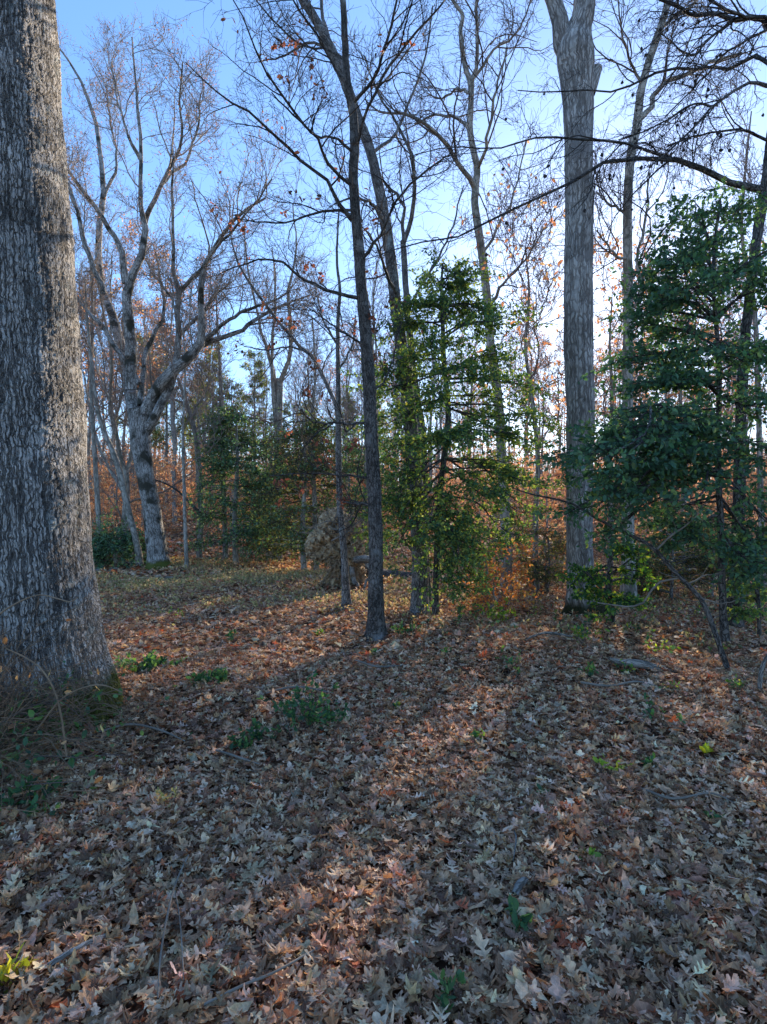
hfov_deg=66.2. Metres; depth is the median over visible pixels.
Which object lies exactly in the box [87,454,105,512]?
beech sapling
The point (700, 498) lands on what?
beech sapling
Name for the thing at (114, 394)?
distant tree
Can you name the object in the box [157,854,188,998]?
fallen stick
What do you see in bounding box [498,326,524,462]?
distant tree
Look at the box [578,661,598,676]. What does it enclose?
holly seedling
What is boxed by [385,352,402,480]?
distant tree
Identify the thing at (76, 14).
sky
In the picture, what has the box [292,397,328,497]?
pine tree
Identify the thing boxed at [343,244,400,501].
distant tree
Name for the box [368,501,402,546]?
beech sapling
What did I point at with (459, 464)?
beech sapling
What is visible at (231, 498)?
beech sapling
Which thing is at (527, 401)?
distant tree
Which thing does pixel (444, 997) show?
bramble
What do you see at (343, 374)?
russet tree
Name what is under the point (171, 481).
beech sapling
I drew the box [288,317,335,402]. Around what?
distant tree
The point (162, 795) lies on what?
seedling
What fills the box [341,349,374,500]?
distant tree
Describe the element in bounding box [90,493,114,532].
beech sapling
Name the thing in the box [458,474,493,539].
beech sapling
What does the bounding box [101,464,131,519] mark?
beech sapling
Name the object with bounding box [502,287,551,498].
russet tree
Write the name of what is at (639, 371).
distant tree
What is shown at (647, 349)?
russet tree
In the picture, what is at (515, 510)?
beech sapling
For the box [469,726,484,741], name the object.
seedling
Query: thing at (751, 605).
seedling
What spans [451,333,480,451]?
russet tree
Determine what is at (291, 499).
beech sapling
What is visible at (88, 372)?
distant tree
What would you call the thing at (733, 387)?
russet tree
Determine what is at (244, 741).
holly seedling
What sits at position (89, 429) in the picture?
russet tree
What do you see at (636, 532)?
beech sapling
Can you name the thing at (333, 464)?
beech sapling
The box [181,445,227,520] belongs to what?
beech sapling
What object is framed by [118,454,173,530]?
beech sapling
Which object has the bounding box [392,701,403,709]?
seedling
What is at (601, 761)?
seedling
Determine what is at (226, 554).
forest tree
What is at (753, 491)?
beech sapling
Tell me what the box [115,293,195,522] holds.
distant tree
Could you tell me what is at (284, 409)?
pine tree
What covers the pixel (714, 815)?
seedling
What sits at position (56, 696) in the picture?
arching cane
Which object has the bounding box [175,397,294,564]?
holly tree
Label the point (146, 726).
fallen stick
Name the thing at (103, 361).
distant tree
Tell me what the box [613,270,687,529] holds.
russet tree
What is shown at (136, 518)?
beech sapling
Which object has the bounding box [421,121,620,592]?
forest tree
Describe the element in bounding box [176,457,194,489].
beech sapling
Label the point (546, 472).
beech sapling
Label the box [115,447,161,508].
beech sapling
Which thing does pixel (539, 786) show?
seedling
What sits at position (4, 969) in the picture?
seedling
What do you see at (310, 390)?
distant tree
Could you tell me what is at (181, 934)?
fallen stick
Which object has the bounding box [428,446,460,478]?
beech sapling
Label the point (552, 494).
beech sapling
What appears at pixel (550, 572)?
thin bush
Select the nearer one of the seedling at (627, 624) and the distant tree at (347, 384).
the seedling at (627, 624)
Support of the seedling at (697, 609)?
on the ground
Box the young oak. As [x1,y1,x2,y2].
[145,0,485,641]
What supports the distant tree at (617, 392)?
on the ground
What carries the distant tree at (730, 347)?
on the ground
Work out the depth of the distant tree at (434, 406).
58.92 m
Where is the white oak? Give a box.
[56,4,354,569]
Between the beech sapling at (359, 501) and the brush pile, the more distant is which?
the beech sapling at (359, 501)
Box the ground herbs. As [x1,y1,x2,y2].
[96,555,413,625]
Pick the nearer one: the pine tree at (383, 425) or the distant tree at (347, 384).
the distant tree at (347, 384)
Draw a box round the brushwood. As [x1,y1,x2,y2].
[431,541,766,616]
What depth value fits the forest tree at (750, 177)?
11.91 m
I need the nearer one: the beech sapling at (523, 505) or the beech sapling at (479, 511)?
the beech sapling at (479, 511)
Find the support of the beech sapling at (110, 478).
on the ground
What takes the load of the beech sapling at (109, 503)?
on the ground
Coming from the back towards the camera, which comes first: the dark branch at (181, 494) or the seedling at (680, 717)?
the dark branch at (181, 494)
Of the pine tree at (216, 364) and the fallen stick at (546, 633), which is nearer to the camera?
the fallen stick at (546, 633)
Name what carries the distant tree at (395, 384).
on the ground
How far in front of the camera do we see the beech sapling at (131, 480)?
27.00 m
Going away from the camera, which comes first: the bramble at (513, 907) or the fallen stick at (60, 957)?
the fallen stick at (60, 957)
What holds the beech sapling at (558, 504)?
on the ground
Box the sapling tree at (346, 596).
[192,205,390,609]
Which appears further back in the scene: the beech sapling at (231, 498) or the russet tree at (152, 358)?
the russet tree at (152, 358)
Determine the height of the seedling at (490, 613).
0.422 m
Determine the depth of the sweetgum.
6.81 m
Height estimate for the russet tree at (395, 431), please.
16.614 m
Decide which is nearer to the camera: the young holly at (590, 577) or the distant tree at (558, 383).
the young holly at (590, 577)
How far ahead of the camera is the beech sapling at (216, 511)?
27.18 m
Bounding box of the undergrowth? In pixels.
[396,553,766,648]
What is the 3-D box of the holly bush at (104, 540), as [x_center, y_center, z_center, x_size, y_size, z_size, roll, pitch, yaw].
[-7.582,0.803,17.065,2.981,2.454,2.811,0,0,0]
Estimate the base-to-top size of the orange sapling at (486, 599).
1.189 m
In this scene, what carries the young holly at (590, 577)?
on the ground
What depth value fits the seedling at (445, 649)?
6.21 m
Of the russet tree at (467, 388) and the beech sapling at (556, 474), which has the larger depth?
the russet tree at (467, 388)
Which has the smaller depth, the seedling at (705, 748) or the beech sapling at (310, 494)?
the seedling at (705, 748)
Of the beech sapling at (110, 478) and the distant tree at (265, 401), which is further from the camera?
the distant tree at (265, 401)
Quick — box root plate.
[296,491,411,587]
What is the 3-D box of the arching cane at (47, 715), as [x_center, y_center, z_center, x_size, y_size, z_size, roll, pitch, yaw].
[-1.731,1.114,3.350,0.498,0.264,0.011,0,0,0]
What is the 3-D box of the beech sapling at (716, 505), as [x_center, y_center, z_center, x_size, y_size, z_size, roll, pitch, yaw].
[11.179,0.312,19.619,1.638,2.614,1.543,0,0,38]
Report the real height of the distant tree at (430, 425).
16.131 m
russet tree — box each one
[76,258,124,521]
[77,273,109,413]
[98,216,172,509]
[132,294,186,485]
[134,236,215,516]
[181,251,229,495]
[236,377,262,461]
[283,360,307,439]
[320,323,362,479]
[356,357,392,429]
[377,321,398,473]
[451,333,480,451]
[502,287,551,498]
[518,330,564,514]
[559,315,618,407]
[594,312,642,508]
[612,282,660,451]
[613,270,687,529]
[672,312,734,510]
[703,261,766,422]
[714,319,754,439]
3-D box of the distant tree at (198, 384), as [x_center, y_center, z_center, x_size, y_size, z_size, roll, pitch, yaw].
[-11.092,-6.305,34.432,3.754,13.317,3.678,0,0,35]
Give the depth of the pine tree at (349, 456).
39.79 m
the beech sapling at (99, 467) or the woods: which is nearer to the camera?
the beech sapling at (99, 467)
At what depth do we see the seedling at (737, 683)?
5.11 m
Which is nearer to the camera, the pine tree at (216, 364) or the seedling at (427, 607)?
the seedling at (427, 607)
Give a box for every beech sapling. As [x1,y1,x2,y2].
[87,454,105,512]
[87,461,122,530]
[88,480,122,532]
[90,472,121,522]
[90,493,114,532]
[92,465,115,511]
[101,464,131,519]
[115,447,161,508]
[118,446,174,535]
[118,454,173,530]
[121,474,162,525]
[132,497,144,536]
[153,444,179,488]
[154,440,210,534]
[155,462,193,513]
[157,486,181,535]
[162,462,189,507]
[166,476,190,512]
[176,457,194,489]
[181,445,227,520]
[181,459,230,521]
[204,483,229,535]
[211,500,229,535]
[215,475,248,547]
[282,474,305,534]
[282,474,319,533]
[315,445,344,494]
[342,484,390,555]
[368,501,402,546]
[383,442,404,512]
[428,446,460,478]
[430,455,469,507]
[430,492,477,554]
[431,461,465,508]
[445,479,483,548]
[449,478,489,548]
[456,448,507,524]
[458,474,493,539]
[461,438,493,475]
[475,472,523,534]
[492,441,522,492]
[497,495,523,528]
[498,444,595,589]
[510,485,531,528]
[512,516,532,555]
[519,460,552,510]
[519,479,551,519]
[522,475,552,515]
[527,474,561,532]
[529,471,565,542]
[542,486,565,541]
[543,458,565,509]
[544,473,558,505]
[545,466,565,522]
[545,477,593,560]
[550,505,563,541]
[593,507,607,537]
[613,464,727,575]
[619,500,659,542]
[636,490,680,537]
[679,477,714,537]
[703,485,732,555]
[713,467,766,536]
[727,461,765,533]
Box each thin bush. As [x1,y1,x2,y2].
[511,520,566,592]
[599,526,685,596]
[611,514,717,599]
[662,494,743,596]
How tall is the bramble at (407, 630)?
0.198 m
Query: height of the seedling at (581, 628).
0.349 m
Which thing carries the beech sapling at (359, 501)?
on the ground
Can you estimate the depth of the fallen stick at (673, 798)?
3.14 m
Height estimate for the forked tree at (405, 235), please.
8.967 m
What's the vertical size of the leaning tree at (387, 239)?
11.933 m
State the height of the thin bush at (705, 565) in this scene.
1.972 m
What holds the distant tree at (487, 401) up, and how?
on the ground
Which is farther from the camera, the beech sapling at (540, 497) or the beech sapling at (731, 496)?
the beech sapling at (540, 497)
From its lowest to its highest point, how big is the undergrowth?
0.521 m
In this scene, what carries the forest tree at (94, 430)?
on the ground
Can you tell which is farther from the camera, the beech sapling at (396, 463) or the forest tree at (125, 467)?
the beech sapling at (396, 463)
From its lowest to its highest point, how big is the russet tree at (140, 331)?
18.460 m
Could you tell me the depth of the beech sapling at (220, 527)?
24.56 m
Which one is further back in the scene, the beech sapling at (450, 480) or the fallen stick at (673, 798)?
the beech sapling at (450, 480)
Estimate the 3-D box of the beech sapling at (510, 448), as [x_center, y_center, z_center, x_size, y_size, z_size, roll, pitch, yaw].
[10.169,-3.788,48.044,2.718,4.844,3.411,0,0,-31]
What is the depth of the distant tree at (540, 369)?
55.44 m
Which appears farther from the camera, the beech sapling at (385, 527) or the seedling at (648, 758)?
the beech sapling at (385, 527)
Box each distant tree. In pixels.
[77,215,149,515]
[77,259,122,506]
[78,281,119,474]
[83,352,108,428]
[94,302,143,457]
[97,335,124,452]
[101,374,122,432]
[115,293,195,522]
[120,290,183,397]
[132,288,173,392]
[156,409,169,489]
[174,291,222,487]
[177,371,195,482]
[248,332,288,472]
[255,357,272,437]
[283,363,309,428]
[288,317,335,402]
[293,364,325,421]
[299,321,335,496]
[308,225,401,456]
[316,364,344,427]
[318,369,335,481]
[330,320,363,496]
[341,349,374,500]
[342,374,362,442]
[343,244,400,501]
[381,328,418,492]
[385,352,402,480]
[411,291,465,494]
[414,325,434,400]
[417,284,468,486]
[422,356,445,458]
[430,355,461,468]
[446,281,513,503]
[451,385,470,484]
[455,372,485,479]
[470,348,491,453]
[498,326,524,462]
[511,355,536,474]
[514,330,553,439]
[532,332,564,502]
[601,308,659,506]
[603,339,621,413]
[703,277,766,469]
[747,378,762,439]
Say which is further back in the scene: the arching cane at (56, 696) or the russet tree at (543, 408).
the russet tree at (543, 408)
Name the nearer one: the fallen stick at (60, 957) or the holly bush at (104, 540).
the fallen stick at (60, 957)
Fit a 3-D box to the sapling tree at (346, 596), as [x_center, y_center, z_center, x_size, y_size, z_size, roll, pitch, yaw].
[-1.355,-1.732,9.764,3.528,6.708,1.359,0,0,15]
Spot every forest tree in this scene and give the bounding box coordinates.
[70,189,152,533]
[74,235,170,567]
[75,243,217,559]
[106,242,270,567]
[137,337,269,557]
[162,266,278,559]
[181,154,323,559]
[247,267,360,570]
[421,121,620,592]
[519,206,698,585]
[529,0,766,601]
[608,227,766,569]
[661,37,766,585]
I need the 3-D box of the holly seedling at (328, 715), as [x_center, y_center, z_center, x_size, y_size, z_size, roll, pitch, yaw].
[-0.560,1.410,4.273,0.645,0.394,0.753,0,0,0]
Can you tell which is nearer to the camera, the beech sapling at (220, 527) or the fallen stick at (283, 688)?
the fallen stick at (283, 688)
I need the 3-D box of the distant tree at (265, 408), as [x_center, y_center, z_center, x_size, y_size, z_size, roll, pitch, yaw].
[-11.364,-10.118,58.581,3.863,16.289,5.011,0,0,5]
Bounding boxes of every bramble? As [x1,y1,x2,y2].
[0,759,64,819]
[113,650,186,673]
[186,667,230,686]
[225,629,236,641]
[391,620,414,633]
[429,969,465,1023]
[494,645,521,673]
[504,894,533,932]
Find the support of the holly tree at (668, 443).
on the ground
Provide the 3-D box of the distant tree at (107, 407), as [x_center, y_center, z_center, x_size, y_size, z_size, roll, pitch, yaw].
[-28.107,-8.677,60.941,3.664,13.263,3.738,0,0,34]
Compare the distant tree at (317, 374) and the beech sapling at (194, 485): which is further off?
the distant tree at (317, 374)
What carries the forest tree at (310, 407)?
on the ground
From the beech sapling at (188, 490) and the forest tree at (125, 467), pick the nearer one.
the forest tree at (125, 467)
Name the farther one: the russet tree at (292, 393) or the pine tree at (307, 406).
the russet tree at (292, 393)
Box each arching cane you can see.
[0,594,77,613]
[5,648,66,754]
[36,684,122,730]
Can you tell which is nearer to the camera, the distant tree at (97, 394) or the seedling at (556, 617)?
the seedling at (556, 617)
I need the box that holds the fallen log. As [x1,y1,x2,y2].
[608,657,677,672]
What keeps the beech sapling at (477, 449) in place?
on the ground
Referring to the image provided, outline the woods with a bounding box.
[87,380,766,490]
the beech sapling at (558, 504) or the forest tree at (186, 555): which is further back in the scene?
the beech sapling at (558, 504)
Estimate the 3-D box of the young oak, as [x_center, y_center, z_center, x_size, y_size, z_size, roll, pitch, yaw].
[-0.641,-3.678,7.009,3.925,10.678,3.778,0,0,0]
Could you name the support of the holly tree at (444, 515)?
on the ground
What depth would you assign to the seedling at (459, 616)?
8.07 m
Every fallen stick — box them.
[47,934,105,966]
[98,723,184,741]
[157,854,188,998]
[175,890,184,980]
[204,947,317,1005]
[216,749,259,763]
[265,685,332,693]
[355,659,401,667]
[512,877,528,896]
[513,830,516,860]
[526,631,572,639]
[581,681,655,686]
[642,788,734,803]
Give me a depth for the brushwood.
10.71 m
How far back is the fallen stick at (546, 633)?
6.80 m
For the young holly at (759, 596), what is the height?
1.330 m
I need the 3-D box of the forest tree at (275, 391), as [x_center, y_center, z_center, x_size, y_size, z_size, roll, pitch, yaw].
[-3.908,-4.699,18.338,4.744,12.469,2.906,0,0,22]
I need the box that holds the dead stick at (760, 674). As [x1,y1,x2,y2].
[757,654,766,691]
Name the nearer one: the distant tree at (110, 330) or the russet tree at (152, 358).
the distant tree at (110, 330)
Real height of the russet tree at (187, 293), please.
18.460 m
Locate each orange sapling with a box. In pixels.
[459,549,518,613]
[473,535,546,608]
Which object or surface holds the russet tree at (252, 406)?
on the ground
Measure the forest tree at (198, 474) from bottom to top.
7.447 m
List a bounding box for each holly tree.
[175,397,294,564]
[224,427,309,560]
[239,405,356,568]
[319,427,403,560]
[339,246,580,619]
[528,175,766,641]
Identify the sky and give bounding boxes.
[55,0,766,486]
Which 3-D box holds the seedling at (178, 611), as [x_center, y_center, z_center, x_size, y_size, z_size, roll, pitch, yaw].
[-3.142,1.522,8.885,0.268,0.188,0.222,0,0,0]
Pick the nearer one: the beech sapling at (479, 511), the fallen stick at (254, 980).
the fallen stick at (254, 980)
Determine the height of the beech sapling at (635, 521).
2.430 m
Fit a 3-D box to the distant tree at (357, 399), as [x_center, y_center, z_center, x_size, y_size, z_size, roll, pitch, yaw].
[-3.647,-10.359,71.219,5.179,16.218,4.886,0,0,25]
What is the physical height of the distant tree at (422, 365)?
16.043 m
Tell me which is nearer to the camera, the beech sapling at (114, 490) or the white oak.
the white oak
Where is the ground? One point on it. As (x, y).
(440, 964)
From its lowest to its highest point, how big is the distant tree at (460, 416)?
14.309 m
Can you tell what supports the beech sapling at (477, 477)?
on the ground
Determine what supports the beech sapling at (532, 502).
on the ground
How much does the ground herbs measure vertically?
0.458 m
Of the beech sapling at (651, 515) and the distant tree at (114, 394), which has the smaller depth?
the beech sapling at (651, 515)
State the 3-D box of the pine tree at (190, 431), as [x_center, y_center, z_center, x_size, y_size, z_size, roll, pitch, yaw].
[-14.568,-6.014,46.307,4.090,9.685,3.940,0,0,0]
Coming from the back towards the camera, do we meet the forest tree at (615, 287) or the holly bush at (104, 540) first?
the holly bush at (104, 540)
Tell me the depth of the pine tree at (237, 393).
33.89 m
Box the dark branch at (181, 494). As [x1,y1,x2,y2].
[155,479,212,519]
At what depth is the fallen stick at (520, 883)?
2.43 m
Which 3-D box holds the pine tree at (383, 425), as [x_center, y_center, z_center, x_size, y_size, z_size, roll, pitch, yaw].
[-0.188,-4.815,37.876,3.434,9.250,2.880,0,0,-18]
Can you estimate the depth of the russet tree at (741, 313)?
26.99 m
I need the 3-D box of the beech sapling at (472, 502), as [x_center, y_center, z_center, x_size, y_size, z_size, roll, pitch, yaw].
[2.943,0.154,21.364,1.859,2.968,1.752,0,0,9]
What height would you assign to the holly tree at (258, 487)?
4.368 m
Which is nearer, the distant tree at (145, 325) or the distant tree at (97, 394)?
the distant tree at (145, 325)
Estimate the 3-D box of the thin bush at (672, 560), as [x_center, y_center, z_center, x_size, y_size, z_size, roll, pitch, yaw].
[5.221,0.855,10.541,2.106,1.644,1.628,0,0,-23]
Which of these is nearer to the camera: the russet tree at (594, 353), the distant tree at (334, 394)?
the russet tree at (594, 353)
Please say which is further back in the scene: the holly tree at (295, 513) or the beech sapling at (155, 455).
the beech sapling at (155, 455)
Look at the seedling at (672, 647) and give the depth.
6.63 m
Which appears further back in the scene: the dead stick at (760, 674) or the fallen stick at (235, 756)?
the dead stick at (760, 674)
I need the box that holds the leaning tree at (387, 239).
[229,0,463,616]
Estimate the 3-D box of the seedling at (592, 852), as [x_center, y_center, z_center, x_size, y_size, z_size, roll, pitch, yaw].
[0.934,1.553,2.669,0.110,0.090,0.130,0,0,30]
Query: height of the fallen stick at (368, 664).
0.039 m
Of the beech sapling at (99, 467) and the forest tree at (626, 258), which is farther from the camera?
the beech sapling at (99, 467)
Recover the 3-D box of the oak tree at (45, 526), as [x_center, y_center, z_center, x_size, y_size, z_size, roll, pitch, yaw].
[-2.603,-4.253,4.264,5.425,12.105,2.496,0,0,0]
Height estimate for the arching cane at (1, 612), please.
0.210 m
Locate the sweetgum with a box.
[339,0,766,626]
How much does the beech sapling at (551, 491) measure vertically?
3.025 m
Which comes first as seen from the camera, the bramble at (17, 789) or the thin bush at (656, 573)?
the bramble at (17, 789)
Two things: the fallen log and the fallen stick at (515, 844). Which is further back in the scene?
the fallen log
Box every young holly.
[554,535,661,622]
[691,519,766,634]
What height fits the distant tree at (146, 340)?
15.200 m
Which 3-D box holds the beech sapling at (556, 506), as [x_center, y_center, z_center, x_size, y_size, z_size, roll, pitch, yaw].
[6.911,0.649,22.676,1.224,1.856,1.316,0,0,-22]
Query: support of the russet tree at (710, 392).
on the ground
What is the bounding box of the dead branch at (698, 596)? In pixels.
[508,481,752,668]
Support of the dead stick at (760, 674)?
on the ground
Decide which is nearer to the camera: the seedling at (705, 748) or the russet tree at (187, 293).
the seedling at (705, 748)
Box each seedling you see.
[0,940,37,993]
[154,785,179,807]
[168,606,184,616]
[227,718,281,749]
[256,670,349,736]
[314,627,324,635]
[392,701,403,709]
[416,602,430,615]
[441,647,451,652]
[451,608,462,622]
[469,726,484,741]
[477,596,518,623]
[536,783,548,796]
[552,609,568,622]
[571,618,610,645]
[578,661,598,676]
[579,846,601,864]
[593,753,631,777]
[614,612,635,627]
[615,659,635,672]
[641,692,685,724]
[641,752,660,765]
[642,628,680,652]
[659,680,679,688]
[689,595,709,615]
[699,743,712,756]
[703,810,724,825]
[725,674,744,691]
[742,602,764,623]
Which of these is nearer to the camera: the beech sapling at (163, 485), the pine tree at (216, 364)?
the beech sapling at (163, 485)
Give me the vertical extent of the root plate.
2.684 m
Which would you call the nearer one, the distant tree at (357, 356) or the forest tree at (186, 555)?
the forest tree at (186, 555)
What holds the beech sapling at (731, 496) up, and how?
on the ground
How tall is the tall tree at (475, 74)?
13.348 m
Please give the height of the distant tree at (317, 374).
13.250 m
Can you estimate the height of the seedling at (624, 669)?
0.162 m
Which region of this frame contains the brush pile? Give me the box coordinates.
[0,582,217,841]
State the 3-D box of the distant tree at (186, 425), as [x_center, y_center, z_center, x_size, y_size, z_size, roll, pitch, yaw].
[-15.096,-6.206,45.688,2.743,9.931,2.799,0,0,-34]
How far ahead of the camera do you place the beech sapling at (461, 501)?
19.36 m
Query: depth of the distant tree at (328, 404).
68.15 m
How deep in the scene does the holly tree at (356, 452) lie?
17.05 m
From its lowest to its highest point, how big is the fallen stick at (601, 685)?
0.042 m
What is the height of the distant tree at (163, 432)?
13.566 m
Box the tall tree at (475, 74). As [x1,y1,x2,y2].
[325,0,564,591]
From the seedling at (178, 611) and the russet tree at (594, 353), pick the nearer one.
the seedling at (178, 611)
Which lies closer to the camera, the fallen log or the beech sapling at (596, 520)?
the fallen log
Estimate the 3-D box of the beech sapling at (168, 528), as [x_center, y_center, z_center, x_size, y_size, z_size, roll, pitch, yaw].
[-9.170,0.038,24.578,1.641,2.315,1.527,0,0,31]
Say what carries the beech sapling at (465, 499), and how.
on the ground
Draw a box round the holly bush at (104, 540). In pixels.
[91,498,146,569]
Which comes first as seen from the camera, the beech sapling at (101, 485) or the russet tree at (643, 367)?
the beech sapling at (101, 485)
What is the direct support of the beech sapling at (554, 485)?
on the ground
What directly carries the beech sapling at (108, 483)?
on the ground
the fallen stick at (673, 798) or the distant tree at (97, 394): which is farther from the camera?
the distant tree at (97, 394)
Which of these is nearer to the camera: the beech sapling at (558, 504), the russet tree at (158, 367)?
the beech sapling at (558, 504)
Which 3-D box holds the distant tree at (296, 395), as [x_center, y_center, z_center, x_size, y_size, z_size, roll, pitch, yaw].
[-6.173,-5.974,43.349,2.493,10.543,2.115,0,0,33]
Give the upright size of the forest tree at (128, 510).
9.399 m
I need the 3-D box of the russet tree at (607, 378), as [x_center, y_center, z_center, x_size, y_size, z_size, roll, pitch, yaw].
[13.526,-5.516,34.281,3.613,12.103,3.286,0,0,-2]
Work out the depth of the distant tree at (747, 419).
49.41 m
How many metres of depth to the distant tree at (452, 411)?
65.11 m
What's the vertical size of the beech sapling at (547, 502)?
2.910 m
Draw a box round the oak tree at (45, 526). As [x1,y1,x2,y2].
[0,0,123,750]
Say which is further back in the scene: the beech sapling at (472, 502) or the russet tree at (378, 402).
the russet tree at (378, 402)
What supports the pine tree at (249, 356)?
on the ground
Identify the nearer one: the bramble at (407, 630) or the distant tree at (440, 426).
the bramble at (407, 630)
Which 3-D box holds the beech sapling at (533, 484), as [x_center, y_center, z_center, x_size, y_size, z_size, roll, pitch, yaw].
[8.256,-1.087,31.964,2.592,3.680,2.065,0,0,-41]
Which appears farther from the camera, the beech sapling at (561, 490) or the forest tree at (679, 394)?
the beech sapling at (561, 490)
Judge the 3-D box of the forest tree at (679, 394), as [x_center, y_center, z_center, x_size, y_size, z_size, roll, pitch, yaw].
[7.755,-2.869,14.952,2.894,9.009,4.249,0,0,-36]
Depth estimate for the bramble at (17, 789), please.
3.11 m
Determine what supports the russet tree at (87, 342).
on the ground
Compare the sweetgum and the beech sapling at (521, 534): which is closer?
the sweetgum
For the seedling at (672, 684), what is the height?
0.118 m
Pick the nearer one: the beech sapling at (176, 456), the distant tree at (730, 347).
the beech sapling at (176, 456)
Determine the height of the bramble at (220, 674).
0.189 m
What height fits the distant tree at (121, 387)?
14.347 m
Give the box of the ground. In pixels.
[0,486,766,1023]
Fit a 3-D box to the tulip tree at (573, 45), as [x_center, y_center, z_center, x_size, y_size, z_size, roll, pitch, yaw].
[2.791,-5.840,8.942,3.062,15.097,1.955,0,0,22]
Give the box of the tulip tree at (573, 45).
[544,0,620,617]
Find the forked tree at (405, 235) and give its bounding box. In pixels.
[312,0,484,608]
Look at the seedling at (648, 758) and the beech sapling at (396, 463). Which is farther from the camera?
the beech sapling at (396, 463)
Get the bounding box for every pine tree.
[116,334,178,446]
[151,332,196,499]
[171,375,214,461]
[180,336,235,495]
[208,375,258,498]
[236,349,271,470]
[256,400,301,502]
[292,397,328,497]
[327,391,363,488]
[356,371,402,466]
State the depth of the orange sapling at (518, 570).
9.73 m
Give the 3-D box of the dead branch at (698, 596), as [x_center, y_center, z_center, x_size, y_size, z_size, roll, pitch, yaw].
[2.505,0.657,5.897,2.517,1.959,0.419,0,0,0]
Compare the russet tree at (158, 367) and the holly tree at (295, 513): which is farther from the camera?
the russet tree at (158, 367)
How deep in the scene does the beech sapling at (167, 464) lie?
32.42 m
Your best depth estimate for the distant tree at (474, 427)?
61.45 m
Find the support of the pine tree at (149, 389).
on the ground
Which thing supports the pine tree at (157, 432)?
on the ground
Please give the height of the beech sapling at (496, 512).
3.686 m
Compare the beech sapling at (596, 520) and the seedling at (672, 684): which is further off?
the beech sapling at (596, 520)
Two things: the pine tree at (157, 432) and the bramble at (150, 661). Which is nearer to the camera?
the bramble at (150, 661)
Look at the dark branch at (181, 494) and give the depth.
17.98 m
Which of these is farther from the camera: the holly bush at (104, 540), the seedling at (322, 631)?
the holly bush at (104, 540)

